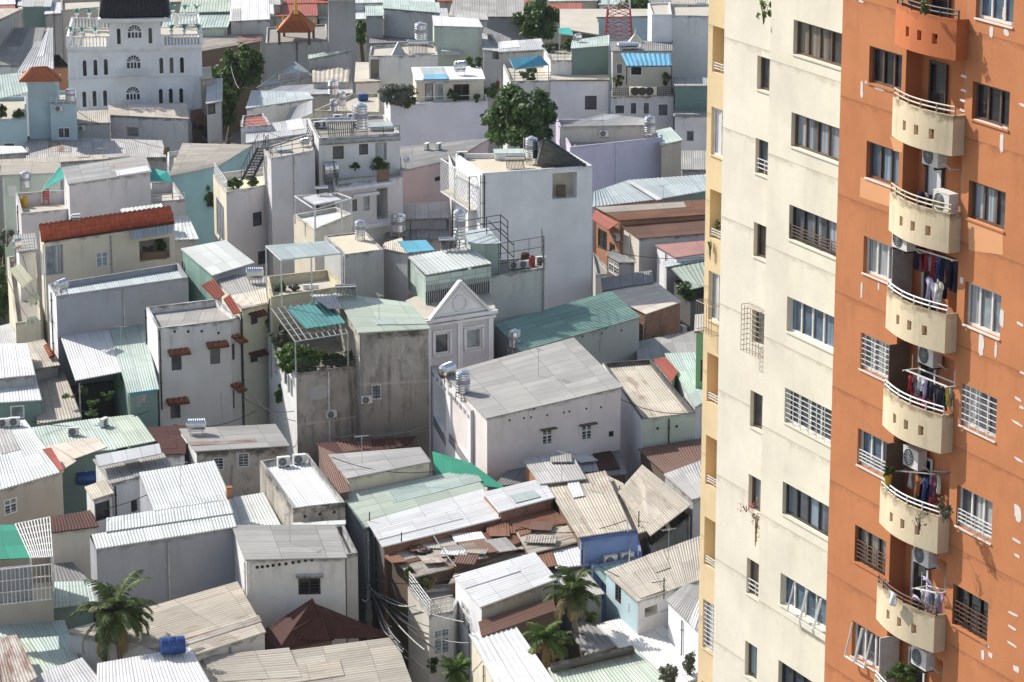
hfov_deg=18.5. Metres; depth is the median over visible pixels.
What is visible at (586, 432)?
window
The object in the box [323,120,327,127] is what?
air conditioner
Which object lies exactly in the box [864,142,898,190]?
window
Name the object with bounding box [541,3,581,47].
house
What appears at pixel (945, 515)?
balcony plant
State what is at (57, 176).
tarpaulin
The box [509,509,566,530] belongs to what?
house
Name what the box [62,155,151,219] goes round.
house
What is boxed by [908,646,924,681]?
window
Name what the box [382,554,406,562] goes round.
loose sheet
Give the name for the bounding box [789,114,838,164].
window
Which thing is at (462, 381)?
water tank
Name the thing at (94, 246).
house
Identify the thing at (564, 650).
palm tree
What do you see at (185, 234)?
house
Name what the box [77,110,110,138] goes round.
house
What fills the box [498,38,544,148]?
house
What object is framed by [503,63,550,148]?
house
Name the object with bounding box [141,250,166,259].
wooden planter
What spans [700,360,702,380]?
window
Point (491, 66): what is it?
house
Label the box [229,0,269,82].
house
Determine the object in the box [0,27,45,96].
house
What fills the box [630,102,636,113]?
window
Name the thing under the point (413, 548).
loose sheet
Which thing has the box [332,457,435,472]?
overhead cable
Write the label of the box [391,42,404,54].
glass pyramid
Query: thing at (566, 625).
house
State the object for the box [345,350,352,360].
shrub
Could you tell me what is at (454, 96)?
shrub
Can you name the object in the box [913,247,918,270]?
garment
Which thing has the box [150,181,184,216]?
house
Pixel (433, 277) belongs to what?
house
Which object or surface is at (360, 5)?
house
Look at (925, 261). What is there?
garment
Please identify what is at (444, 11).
house
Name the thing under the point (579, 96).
house
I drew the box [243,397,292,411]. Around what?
overhead cable
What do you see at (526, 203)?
house
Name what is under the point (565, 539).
house
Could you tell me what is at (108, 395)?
creeper
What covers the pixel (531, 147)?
water tank
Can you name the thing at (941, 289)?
garment
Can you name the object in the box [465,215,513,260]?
stair rail
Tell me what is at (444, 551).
overhead cable
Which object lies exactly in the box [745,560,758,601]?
window
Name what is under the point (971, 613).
window
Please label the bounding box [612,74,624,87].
shrub
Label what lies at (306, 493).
house
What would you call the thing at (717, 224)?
balcony plant
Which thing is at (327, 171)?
water tank
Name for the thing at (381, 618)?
overhead cable
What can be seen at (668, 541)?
aerial
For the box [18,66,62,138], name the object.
house
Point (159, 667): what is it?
house
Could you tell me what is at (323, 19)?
house
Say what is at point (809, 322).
window
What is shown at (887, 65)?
window
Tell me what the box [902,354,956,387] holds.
drying rack
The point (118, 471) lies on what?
house
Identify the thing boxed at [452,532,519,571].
house
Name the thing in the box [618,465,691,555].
house
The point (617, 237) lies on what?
air conditioner
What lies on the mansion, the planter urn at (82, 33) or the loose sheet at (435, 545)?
the planter urn at (82, 33)
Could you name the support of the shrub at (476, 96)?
on the house at (420, 123)
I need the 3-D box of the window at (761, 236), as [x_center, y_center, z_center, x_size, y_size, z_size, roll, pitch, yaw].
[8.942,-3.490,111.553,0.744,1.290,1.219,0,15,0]
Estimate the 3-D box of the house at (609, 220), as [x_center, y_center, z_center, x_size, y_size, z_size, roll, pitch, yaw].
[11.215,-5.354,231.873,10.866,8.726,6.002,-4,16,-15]
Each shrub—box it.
[0,103,7,118]
[0,228,14,246]
[11,108,23,118]
[142,245,155,251]
[155,238,165,250]
[163,146,169,155]
[204,185,213,208]
[224,176,243,188]
[246,177,258,185]
[265,318,269,330]
[268,324,291,350]
[273,342,321,373]
[274,281,286,291]
[274,383,281,403]
[288,283,300,290]
[317,350,346,366]
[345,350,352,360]
[349,162,359,170]
[369,156,389,169]
[377,83,418,107]
[402,96,416,108]
[404,565,414,582]
[413,578,429,593]
[423,575,436,589]
[426,657,438,672]
[446,88,453,98]
[451,92,459,101]
[466,55,482,66]
[473,93,480,102]
[484,83,497,98]
[493,80,499,89]
[519,67,536,79]
[541,41,564,52]
[562,37,571,51]
[583,611,596,622]
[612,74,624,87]
[658,663,678,681]
[662,72,670,85]
[676,281,698,300]
[681,650,695,674]
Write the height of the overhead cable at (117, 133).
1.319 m
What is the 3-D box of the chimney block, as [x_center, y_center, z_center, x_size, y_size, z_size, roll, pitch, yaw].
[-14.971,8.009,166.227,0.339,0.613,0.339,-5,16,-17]
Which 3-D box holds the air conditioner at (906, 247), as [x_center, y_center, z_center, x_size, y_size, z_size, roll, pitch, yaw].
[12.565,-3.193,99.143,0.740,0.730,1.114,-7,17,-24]
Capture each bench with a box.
[303,284,309,289]
[313,284,318,289]
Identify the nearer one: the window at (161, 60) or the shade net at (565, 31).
the window at (161, 60)
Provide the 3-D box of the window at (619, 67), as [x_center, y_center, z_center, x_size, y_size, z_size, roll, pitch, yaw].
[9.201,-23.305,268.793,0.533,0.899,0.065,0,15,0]
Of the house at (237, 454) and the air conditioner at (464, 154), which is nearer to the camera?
the house at (237, 454)
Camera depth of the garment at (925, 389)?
99.30 m
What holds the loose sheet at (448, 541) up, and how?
on the house at (438, 571)
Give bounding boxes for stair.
[241,135,268,180]
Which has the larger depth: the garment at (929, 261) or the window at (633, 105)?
the window at (633, 105)
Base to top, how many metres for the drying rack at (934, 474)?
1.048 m
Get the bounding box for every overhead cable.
[5,271,32,322]
[17,233,41,310]
[31,410,148,426]
[77,111,161,147]
[97,455,208,510]
[173,411,254,426]
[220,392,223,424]
[239,381,294,420]
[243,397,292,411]
[321,425,427,437]
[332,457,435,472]
[369,583,394,638]
[369,588,428,633]
[370,587,415,606]
[371,583,392,626]
[371,584,449,657]
[371,586,429,626]
[371,587,424,649]
[371,590,385,633]
[373,595,400,642]
[375,591,464,622]
[375,596,430,670]
[376,575,459,583]
[377,611,395,639]
[378,597,468,642]
[434,536,456,566]
[521,520,625,532]
[594,561,665,582]
[597,247,702,258]
[621,399,695,413]
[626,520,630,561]
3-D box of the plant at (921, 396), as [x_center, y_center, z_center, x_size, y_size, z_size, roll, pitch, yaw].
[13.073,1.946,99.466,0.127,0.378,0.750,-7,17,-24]
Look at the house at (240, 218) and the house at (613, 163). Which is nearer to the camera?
the house at (240, 218)
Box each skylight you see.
[368,122,393,130]
[441,49,460,54]
[493,149,524,159]
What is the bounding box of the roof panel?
[423,74,448,80]
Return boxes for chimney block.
[225,486,232,498]
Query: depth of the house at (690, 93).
266.78 m
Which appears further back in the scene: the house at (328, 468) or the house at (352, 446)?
the house at (352, 446)
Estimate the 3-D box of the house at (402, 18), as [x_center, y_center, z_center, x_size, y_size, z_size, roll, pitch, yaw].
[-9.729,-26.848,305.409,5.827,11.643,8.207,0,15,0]
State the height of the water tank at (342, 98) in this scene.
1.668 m
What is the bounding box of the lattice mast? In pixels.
[604,0,632,40]
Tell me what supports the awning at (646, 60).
on the house at (642, 101)
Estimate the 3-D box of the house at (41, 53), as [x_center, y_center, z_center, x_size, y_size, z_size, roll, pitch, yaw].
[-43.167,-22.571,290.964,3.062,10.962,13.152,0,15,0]
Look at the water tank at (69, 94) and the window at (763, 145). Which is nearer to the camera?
the window at (763, 145)
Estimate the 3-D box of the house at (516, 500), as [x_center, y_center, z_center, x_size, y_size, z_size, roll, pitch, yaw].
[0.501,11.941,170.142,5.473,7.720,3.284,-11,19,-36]
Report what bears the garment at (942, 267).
hanging from the drying rack at (936, 254)
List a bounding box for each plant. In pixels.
[707,240,711,258]
[714,220,720,231]
[736,500,755,511]
[751,497,759,545]
[756,0,770,24]
[883,466,893,484]
[884,662,918,681]
[912,511,928,529]
[918,395,931,408]
[920,0,929,15]
[936,496,953,522]
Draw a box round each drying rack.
[896,464,949,475]
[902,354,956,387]
[912,576,945,594]
[916,245,957,261]
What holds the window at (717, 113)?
in the apartment tower
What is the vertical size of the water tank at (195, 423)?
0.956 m
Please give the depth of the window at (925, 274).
99.93 m
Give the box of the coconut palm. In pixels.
[66,569,158,661]
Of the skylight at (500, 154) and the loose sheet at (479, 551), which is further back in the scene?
the skylight at (500, 154)
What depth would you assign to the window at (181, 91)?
274.63 m
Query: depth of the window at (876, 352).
102.40 m
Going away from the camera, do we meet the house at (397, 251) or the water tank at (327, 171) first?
the house at (397, 251)
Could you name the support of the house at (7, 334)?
on the ground
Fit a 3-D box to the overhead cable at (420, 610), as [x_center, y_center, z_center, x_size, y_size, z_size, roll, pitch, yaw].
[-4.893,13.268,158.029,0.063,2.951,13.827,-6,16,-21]
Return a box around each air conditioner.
[0,418,8,426]
[9,416,22,426]
[55,105,63,111]
[67,426,80,436]
[77,125,86,131]
[99,417,108,427]
[276,455,290,467]
[292,453,306,464]
[313,121,322,128]
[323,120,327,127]
[325,409,336,419]
[361,395,373,404]
[424,142,429,149]
[435,142,441,150]
[457,151,468,158]
[509,261,520,269]
[520,260,529,268]
[535,256,546,264]
[599,130,609,137]
[603,553,617,562]
[614,233,623,241]
[619,551,634,559]
[680,324,686,331]
[892,233,925,253]
[903,444,929,472]
[911,645,942,672]
[913,546,946,569]
[918,346,947,369]
[922,150,959,170]
[933,188,958,212]
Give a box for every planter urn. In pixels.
[66,26,73,36]
[73,8,79,17]
[76,26,86,35]
[85,8,92,16]
[90,26,97,35]
[167,25,175,34]
[170,5,176,14]
[179,24,186,33]
[193,4,200,13]
[195,24,200,33]
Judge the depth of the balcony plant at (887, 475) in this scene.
101.14 m
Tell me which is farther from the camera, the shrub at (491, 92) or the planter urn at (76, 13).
the shrub at (491, 92)
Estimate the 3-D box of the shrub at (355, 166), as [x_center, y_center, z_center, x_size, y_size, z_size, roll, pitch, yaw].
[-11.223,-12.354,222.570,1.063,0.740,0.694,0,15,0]
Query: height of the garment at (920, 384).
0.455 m
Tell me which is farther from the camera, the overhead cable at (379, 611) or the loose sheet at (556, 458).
the loose sheet at (556, 458)
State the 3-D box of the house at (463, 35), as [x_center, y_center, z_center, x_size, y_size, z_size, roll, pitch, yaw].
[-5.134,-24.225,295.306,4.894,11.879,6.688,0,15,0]
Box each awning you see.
[509,55,548,85]
[620,53,671,93]
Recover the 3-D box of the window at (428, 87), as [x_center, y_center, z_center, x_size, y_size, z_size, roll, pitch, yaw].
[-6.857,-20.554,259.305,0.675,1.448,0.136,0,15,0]
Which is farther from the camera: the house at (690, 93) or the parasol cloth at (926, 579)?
the house at (690, 93)
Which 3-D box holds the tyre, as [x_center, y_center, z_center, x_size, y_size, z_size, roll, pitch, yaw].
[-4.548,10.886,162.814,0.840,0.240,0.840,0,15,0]
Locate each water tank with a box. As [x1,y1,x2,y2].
[12,238,21,252]
[20,170,30,191]
[53,278,68,296]
[65,88,75,104]
[71,213,80,221]
[186,418,205,435]
[246,267,263,283]
[275,147,290,152]
[299,138,309,146]
[322,161,338,191]
[328,79,338,98]
[330,98,337,115]
[339,91,346,109]
[352,102,367,136]
[355,219,364,240]
[390,212,406,237]
[414,22,426,45]
[438,361,456,381]
[453,61,465,75]
[453,208,466,248]
[455,369,469,401]
[508,328,519,352]
[523,136,537,164]
[574,33,581,41]
[616,42,638,49]
[644,115,655,138]
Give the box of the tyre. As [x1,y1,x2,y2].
[416,547,431,554]
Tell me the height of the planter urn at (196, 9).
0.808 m
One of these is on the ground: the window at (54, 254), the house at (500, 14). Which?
the house at (500, 14)
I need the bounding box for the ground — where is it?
[0,131,240,324]
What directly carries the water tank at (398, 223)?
on the house at (430, 237)
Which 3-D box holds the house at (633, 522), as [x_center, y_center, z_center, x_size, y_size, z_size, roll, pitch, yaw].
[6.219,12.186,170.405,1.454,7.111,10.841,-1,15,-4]
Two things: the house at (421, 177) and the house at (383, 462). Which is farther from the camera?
the house at (421, 177)
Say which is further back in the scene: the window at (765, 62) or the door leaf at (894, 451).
the window at (765, 62)
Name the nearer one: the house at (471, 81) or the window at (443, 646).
the window at (443, 646)
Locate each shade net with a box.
[150,168,172,198]
[559,28,573,49]
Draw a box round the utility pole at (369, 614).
[358,584,378,639]
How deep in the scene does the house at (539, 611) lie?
154.17 m
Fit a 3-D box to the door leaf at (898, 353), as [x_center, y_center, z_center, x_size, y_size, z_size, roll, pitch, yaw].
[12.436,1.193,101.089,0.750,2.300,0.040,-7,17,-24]
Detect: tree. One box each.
[0,245,8,325]
[212,42,265,143]
[356,20,366,61]
[436,652,471,681]
[480,82,557,149]
[510,0,559,39]
[522,620,567,673]
[542,565,600,633]
[549,631,574,660]
[617,0,649,8]
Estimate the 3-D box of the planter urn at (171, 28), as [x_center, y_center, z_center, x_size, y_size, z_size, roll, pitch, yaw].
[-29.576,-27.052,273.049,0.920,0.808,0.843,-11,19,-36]
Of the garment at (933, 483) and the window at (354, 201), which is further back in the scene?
the window at (354, 201)
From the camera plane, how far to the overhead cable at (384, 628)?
158.00 m
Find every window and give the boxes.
[3,142,14,145]
[4,497,17,515]
[10,405,24,417]
[41,252,42,276]
[45,244,63,275]
[58,127,69,137]
[81,59,88,77]
[81,90,87,108]
[91,89,97,107]
[92,58,98,76]
[95,500,109,521]
[96,251,107,267]
[101,89,108,107]
[102,57,109,75]
[115,27,122,45]
[125,54,141,68]
[125,85,140,99]
[126,23,142,39]
[130,499,137,513]
[137,394,147,406]
[147,26,153,44]
[157,87,164,102]
[158,56,164,74]
[167,87,174,102]
[168,56,174,74]
[169,405,181,419]
[170,356,182,371]
[178,55,185,74]
[178,87,184,102]
[207,103,214,113]
[209,348,221,365]
[213,457,223,469]
[216,196,224,240]
[232,343,235,360]
[233,390,234,408]
[237,453,248,467]
[250,316,258,325]
[250,356,258,363]
[253,211,261,226]
[258,250,264,264]
[284,372,286,386]
[288,374,292,399]
[298,578,320,594]
[333,146,343,158]
[352,198,357,211]
[359,144,367,154]
[363,196,369,210]
[371,384,381,399]
[375,142,386,159]
[425,83,432,100]
[434,83,443,100]
[434,627,449,655]
[435,332,448,353]
[453,84,468,99]
[462,602,469,631]
[466,327,480,348]
[542,430,552,445]
[581,425,591,440]
[585,96,596,109]
[598,228,606,251]
[608,258,618,275]
[610,242,614,250]
[614,104,624,114]
[615,584,620,603]
[616,64,622,73]
[630,67,641,75]
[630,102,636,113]
[643,102,649,113]
[657,103,668,116]
[687,131,693,140]
[690,102,702,110]
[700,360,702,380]
[701,600,713,655]
[707,272,719,325]
[709,107,722,159]
[743,643,756,681]
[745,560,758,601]
[747,476,760,516]
[748,392,762,433]
[750,310,763,348]
[752,224,765,262]
[754,139,767,178]
[755,57,769,94]
[778,575,825,636]
[781,484,828,541]
[782,662,811,681]
[783,389,831,447]
[785,298,833,353]
[787,206,836,259]
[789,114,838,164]
[791,21,841,70]
[844,622,879,671]
[853,527,885,578]
[855,430,886,478]
[858,333,888,383]
[861,237,891,285]
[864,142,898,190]
[867,47,901,93]
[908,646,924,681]
[910,549,928,611]
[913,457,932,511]
[917,362,936,411]
[920,257,940,310]
[924,166,943,202]
[927,59,947,130]
[931,0,949,37]
[950,586,987,645]
[954,487,992,545]
[958,383,996,442]
[962,283,1000,340]
[966,181,1005,233]
[970,82,1009,131]
[974,0,1013,28]
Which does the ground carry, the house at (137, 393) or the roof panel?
the house at (137, 393)
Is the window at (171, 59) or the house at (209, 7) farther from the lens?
the house at (209, 7)
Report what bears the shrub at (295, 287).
on the house at (327, 280)
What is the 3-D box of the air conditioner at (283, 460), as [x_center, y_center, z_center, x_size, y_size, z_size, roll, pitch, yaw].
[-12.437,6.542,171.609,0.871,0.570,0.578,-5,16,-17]
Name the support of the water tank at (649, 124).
on the house at (613, 163)
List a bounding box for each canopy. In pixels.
[265,241,342,306]
[303,193,342,237]
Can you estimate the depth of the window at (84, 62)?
273.03 m
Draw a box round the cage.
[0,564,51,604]
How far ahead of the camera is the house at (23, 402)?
186.88 m
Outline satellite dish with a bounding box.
[402,155,409,169]
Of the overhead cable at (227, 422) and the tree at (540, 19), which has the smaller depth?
the overhead cable at (227, 422)
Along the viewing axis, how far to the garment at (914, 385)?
99.91 m
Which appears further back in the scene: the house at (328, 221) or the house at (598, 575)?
the house at (328, 221)
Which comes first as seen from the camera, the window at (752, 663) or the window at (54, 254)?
the window at (752, 663)
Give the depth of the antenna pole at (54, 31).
289.89 m
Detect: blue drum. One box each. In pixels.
[77,470,95,485]
[159,635,185,654]
[358,93,367,100]
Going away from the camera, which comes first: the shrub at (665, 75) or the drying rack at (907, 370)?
the drying rack at (907, 370)
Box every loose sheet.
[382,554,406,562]
[407,544,425,551]
[417,542,441,548]
[418,555,445,563]
[425,547,451,556]
[434,537,457,546]
[440,547,467,555]
[444,542,488,559]
[451,531,486,542]
[454,553,478,564]
[458,538,498,554]
[465,549,488,554]
[484,537,517,552]
[486,520,517,533]
[488,528,509,536]
[516,544,523,549]
[524,535,556,543]
[527,521,553,530]
[550,454,572,462]
[573,453,597,462]
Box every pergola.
[15,517,54,590]
[271,301,348,377]
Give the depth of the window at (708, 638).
120.57 m
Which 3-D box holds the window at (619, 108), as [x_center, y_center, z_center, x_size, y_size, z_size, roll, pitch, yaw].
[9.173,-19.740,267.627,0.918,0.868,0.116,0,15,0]
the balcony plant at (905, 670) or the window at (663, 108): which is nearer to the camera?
the balcony plant at (905, 670)
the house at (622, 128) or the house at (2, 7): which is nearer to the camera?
the house at (622, 128)
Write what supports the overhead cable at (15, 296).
attached to the house at (26, 329)
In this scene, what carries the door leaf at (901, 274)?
in the apartment tower
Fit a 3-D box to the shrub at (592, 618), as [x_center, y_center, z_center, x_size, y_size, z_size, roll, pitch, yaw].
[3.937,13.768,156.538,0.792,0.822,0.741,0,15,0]
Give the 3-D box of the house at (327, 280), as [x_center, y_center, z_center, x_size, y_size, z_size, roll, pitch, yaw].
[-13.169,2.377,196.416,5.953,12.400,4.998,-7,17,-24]
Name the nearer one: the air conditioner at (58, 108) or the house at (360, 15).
the air conditioner at (58, 108)
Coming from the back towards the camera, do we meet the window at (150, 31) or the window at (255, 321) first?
the window at (150, 31)
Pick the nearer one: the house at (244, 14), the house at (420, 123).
the house at (420, 123)
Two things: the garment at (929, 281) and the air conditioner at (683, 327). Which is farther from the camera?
the air conditioner at (683, 327)
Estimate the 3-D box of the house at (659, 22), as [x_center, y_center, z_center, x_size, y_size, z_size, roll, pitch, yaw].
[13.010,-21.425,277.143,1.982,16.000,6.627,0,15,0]
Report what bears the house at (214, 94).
on the ground
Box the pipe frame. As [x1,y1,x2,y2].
[294,193,352,235]
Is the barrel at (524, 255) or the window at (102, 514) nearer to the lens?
the window at (102, 514)
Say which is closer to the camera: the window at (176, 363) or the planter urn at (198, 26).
the window at (176, 363)
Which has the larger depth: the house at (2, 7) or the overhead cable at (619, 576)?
the house at (2, 7)
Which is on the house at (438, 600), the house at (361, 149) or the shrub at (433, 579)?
the shrub at (433, 579)
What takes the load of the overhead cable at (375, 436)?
attached to the house at (309, 398)
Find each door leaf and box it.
[878,635,899,681]
[885,441,905,500]
[888,342,909,401]
[891,246,912,301]
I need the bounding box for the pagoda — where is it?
[276,0,316,44]
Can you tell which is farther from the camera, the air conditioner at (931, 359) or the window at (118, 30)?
the window at (118, 30)
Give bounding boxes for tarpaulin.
[41,167,63,202]
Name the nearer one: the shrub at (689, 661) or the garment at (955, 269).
the garment at (955, 269)
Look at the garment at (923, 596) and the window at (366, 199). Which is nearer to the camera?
the garment at (923, 596)
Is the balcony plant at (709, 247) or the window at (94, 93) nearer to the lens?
the balcony plant at (709, 247)
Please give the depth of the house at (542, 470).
173.10 m
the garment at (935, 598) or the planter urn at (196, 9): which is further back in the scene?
the planter urn at (196, 9)
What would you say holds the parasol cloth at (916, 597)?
hanging from the apartment tower
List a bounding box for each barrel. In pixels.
[21,196,27,206]
[521,252,528,259]
[529,255,534,266]
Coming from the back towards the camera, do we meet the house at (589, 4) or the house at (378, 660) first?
the house at (589, 4)
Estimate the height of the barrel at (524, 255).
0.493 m
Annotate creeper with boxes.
[61,393,74,399]
[78,386,89,395]
[84,408,97,416]
[86,399,99,406]
[99,390,114,400]
[114,376,122,388]
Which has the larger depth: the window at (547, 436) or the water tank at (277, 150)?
the water tank at (277, 150)
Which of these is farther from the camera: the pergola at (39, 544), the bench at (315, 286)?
the bench at (315, 286)
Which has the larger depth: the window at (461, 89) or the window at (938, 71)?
the window at (461, 89)
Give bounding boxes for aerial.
[535,348,544,375]
[660,528,675,558]
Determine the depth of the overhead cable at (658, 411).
179.70 m
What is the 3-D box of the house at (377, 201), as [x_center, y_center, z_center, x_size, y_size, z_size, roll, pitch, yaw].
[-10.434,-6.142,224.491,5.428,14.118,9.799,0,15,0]
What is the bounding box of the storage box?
[556,185,565,196]
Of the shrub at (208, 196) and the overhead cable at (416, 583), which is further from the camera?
the shrub at (208, 196)
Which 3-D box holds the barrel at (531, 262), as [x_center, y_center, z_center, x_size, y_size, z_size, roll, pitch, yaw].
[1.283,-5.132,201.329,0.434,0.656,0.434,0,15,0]
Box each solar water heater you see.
[314,185,328,196]
[326,117,354,138]
[335,284,355,298]
[407,40,427,54]
[439,237,458,251]
[505,155,524,169]
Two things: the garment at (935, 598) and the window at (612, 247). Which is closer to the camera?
the garment at (935, 598)
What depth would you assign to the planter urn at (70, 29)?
272.08 m
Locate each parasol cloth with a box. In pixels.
[912,593,925,606]
[922,575,935,588]
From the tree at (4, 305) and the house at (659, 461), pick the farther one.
the tree at (4, 305)
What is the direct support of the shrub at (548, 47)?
on the house at (559, 62)
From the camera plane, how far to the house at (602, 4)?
332.45 m
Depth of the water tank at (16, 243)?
207.39 m
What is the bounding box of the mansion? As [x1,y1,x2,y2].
[66,0,202,142]
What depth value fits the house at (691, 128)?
265.30 m
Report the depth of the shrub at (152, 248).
208.14 m
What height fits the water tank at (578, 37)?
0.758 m
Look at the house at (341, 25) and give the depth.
287.06 m
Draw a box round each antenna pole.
[53,3,55,56]
[663,578,664,598]
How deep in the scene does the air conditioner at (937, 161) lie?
96.99 m
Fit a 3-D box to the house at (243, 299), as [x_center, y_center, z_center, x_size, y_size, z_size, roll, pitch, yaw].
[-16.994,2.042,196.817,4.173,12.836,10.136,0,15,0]
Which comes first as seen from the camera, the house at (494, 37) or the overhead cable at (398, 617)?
the overhead cable at (398, 617)
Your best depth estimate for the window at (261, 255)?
220.51 m
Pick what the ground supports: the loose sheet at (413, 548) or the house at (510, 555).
the house at (510, 555)
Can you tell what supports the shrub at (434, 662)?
on the house at (438, 600)
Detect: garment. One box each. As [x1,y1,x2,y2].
[888,590,896,606]
[907,375,913,391]
[908,473,912,488]
[910,387,914,400]
[912,375,917,396]
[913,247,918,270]
[914,474,921,495]
[917,246,922,271]
[917,376,923,391]
[919,191,923,204]
[921,192,927,206]
[921,477,928,501]
[921,588,926,605]
[922,247,927,270]
[922,379,927,400]
[925,276,933,299]
[925,588,930,612]
[926,194,931,207]
[927,477,930,502]
[927,587,932,609]
[928,250,931,270]
[928,381,933,406]
[928,496,932,510]
[930,250,935,278]
[930,476,936,502]
[931,282,938,306]
[932,590,938,613]
[933,384,940,408]
[935,253,941,279]
[936,475,940,493]
[937,281,943,303]
[938,594,943,613]
[939,258,945,281]
[940,387,946,410]
[943,282,946,298]
[944,259,951,287]
[945,388,949,404]
[947,388,952,406]
[949,261,954,291]
[952,261,957,292]
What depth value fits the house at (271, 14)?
319.70 m
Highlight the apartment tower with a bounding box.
[696,0,1023,681]
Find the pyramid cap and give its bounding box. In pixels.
[629,29,641,42]
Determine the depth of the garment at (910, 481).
101.41 m
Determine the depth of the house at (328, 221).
211.54 m
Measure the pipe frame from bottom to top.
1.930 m
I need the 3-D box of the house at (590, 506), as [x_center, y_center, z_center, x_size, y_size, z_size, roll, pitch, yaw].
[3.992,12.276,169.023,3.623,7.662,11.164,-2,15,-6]
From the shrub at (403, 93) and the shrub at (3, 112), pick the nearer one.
the shrub at (403, 93)
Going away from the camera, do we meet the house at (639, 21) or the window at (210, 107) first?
the window at (210, 107)
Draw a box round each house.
[0,0,15,5]
[0,6,14,8]
[0,8,23,44]
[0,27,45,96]
[0,72,27,149]
[0,146,27,247]
[0,153,132,189]
[0,161,60,322]
[0,323,17,343]
[0,343,35,388]
[0,376,41,426]
[0,419,63,562]
[0,525,53,625]
[0,620,78,673]
[0,634,37,681]
[7,255,40,342]
[13,233,37,300]
[16,190,68,339]
[17,27,53,135]
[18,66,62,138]
[21,0,52,27]
[26,136,166,182]
[27,339,60,380]
[31,414,155,513]
[36,370,81,425]
[36,657,96,681]
[39,205,174,347]
[44,2,62,58]
[48,263,188,385]
[48,510,98,578]
[50,90,77,140]
[51,562,87,581]
[53,54,68,90]
[53,580,95,633]
[61,0,102,85]
[61,330,125,451]
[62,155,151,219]
[65,582,265,674]
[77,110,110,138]
[84,479,113,532]
[90,460,236,621]
[93,443,171,516]
[97,647,208,681]
[108,103,188,171]
[109,324,159,448]
[120,203,162,212]
[145,299,248,426]
[146,425,185,466]
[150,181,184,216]
[161,0,181,26]
[162,13,230,35]
[167,151,178,173]
[169,143,251,244]
[174,215,198,267]
[179,0,230,14]
[179,424,289,496]
[181,240,254,301]
[190,109,205,143]
[199,637,411,681]
[200,66,211,143]
[201,275,268,424]
[202,20,270,133]
[206,78,222,143]
[213,163,268,275]
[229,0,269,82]
[229,492,280,524]
[232,525,346,644]
[240,113,270,143]
[245,90,313,122]
[246,118,308,167]
[256,61,311,90]
[260,453,345,527]
[263,121,314,275]
[265,598,389,649]
[266,24,327,80]
[266,335,356,466]
[267,269,344,382]
[268,81,352,118]
[269,0,280,26]
[269,4,273,26]
[275,4,317,26]
[283,0,327,23]
[294,207,351,272]
[308,50,351,83]
[308,115,400,209]
[310,293,430,475]
[312,67,349,94]
[313,93,378,118]
[316,436,416,453]
[318,15,327,38]
[318,446,350,526]
[324,231,383,298]
[328,0,355,93]
[329,447,430,492]
[331,157,402,246]
[336,525,358,642]
[345,472,486,640]
[354,62,380,93]
[355,0,382,12]
[356,11,383,61]
[365,6,383,61]
[367,489,500,639]
[369,35,414,45]
[369,41,437,114]
[382,238,434,301]
[383,0,440,41]
[384,94,491,146]
[386,219,448,298]
[388,531,486,672]
[400,138,489,249]
[403,202,448,229]
[406,279,497,475]
[408,246,490,304]
[408,571,457,681]
[409,0,434,1]
[411,66,484,101]
[431,364,473,470]
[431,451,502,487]
[432,15,482,67]
[437,0,452,16]
[440,8,447,15]
[440,154,476,248]
[443,337,622,490]
[448,4,452,16]
[448,550,524,596]
[452,0,524,40]
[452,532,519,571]
[453,552,556,681]
[454,9,488,70]
[456,137,591,308]
[464,228,501,273]
[469,626,554,681]
[478,596,555,675]
[482,33,500,152]
[482,480,554,521]
[483,27,510,73]
[491,228,544,358]
[495,291,639,365]
[495,450,626,488]
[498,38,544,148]
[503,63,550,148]
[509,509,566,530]
[516,524,576,554]
[523,451,586,485]
[536,544,595,572]
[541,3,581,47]
[544,48,571,74]
[548,0,597,8]
[548,470,631,548]
[548,566,604,661]
[548,645,664,681]
[549,74,609,142]
[556,119,660,253]
[559,114,645,148]
[560,9,598,43]
[571,35,609,74]
[571,617,615,657]
[580,530,637,573]
[590,537,641,622]
[591,252,606,295]
[592,179,661,295]
[592,199,704,265]
[596,9,647,113]
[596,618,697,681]
[598,0,624,8]
[601,270,652,292]
[603,282,681,340]
[603,359,694,482]
[604,536,699,633]
[605,250,635,276]
[608,476,647,556]
[610,41,672,95]
[611,81,673,129]
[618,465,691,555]
[621,219,704,282]
[630,174,705,201]
[636,330,695,361]
[638,438,701,481]
[647,2,671,41]
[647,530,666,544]
[648,0,669,2]
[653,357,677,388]
[655,240,704,287]
[656,127,682,177]
[663,259,703,294]
[664,461,700,538]
[665,352,701,438]
[666,584,698,670]
[670,0,708,4]
[670,4,708,129]
[671,262,703,332]
[673,77,707,130]
[673,108,706,175]
[681,150,705,175]
[694,314,703,388]
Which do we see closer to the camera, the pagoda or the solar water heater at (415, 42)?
the solar water heater at (415, 42)
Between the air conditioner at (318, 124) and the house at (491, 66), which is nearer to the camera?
the air conditioner at (318, 124)
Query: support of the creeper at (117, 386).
attached to the house at (137, 393)
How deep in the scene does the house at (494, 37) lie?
293.54 m
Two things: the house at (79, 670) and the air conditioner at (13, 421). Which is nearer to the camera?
the house at (79, 670)
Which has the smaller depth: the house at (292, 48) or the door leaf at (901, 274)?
the door leaf at (901, 274)
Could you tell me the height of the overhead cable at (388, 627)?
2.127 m
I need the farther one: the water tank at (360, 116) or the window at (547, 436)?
the water tank at (360, 116)
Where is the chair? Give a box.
[42,188,48,205]

